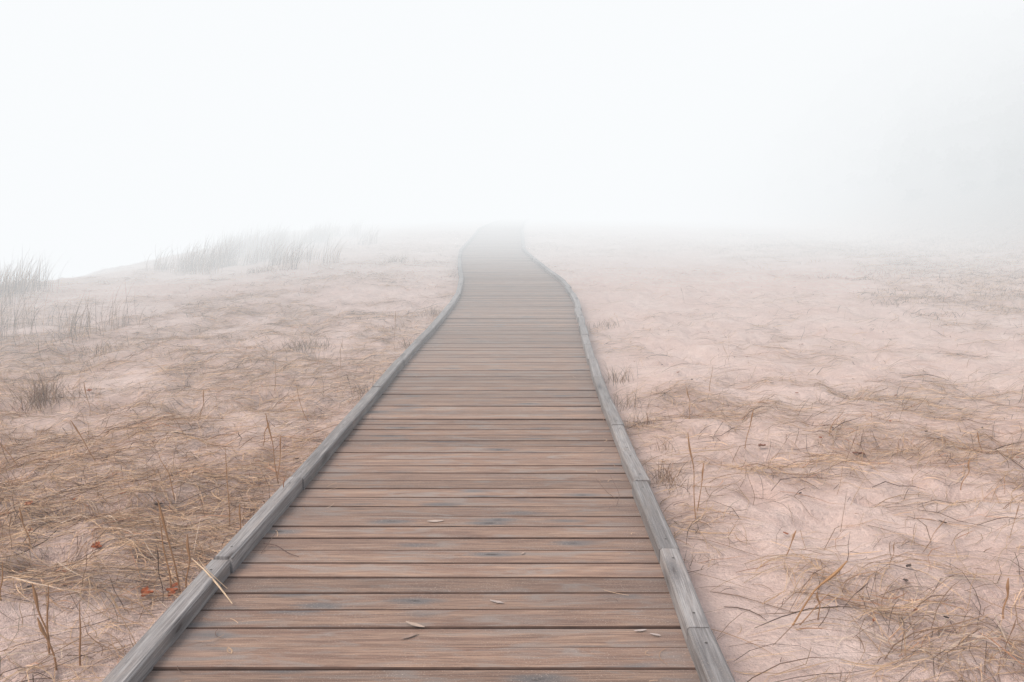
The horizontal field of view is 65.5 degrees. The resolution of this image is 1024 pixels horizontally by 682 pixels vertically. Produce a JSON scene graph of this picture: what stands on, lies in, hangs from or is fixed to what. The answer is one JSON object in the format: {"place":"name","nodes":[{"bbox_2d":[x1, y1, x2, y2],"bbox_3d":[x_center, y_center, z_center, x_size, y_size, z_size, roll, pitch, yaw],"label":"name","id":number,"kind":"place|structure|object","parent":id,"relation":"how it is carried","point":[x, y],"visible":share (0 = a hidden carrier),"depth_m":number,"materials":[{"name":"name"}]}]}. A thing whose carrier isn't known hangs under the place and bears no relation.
{"place":"outdoors","nodes":[
{"label":"outdoors","id":0,"kind":"place"},
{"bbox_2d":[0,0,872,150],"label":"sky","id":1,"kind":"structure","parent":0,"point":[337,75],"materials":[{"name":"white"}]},
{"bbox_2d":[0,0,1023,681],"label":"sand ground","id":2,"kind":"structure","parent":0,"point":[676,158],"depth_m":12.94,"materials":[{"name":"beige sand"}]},
{"bbox_2d":[102,218,734,681],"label":"boardwalk","id":3,"kind":"structure","parent":2,"relation":"on","point":[488,430],"depth_m":3.70,"materials":[{"name":"brown wood"}]},
{"bbox_2d":[191,557,232,603],"bbox_3d":[-1.199,0.962,3.217,0.326,0.091,0.035,8,12,42],"label":"grass seed head","id":4,"kind":"object","parent":3,"relation":"on","point":[217,584],"depth_m":3.21},
{"bbox_2d":[177,325,667,681],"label":"blown straw","id":5,"kind":"object","parent":3,"relation":"on","point":[331,505],"visible":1,"depth_m":2.99,"materials":[{"name":"beige plant"}]},
{"bbox_2d":[261,479,618,556],"bbox_3d":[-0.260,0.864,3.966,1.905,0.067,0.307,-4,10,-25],"label":"twig","id":6,"kind":"object","parent":3,"relation":"on","point":[298,556],"visible":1,"depth_m":3.66,"materials":[{"name":"brown wood"}]},
{"bbox_2d":[227,520,658,653],"bbox_3d":[-0.231,0.988,3.368,1.540,0.004,1.236,0,9,0],"label":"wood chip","id":7,"kind":"object","parent":3,"relation":"on","point":[413,624],"visible":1,"depth_m":2.94,"materials":[{"name":"beige plant"}]},
{"bbox_2d":[0,312,1018,621],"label":"fallen leaves","id":8,"kind":"object","parent":2,"relation":"on","point":[148,590],"visible":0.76,"depth_m":3.72,"materials":[{"name":"brown plant"}]},
{"bbox_2d":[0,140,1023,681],"bbox_3d":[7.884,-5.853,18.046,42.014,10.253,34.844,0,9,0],"label":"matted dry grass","id":9,"kind":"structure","parent":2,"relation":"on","point":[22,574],"depth_m":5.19,"materials":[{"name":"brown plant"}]},
{"bbox_2d":[0,177,1023,681],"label":"dune grass","id":10,"kind":"structure","parent":2,"relation":"on","point":[230,247],"depth_m":14.70,"materials":[{"name":"plant"}]},
{"bbox_2d":[0,289,1023,673],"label":"tall grass stem","id":11,"kind":"object","parent":2,"relation":"on","point":[162,521],"visible":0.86,"depth_m":3.43,"materials":[{"name":"brown plant"}]}
]}

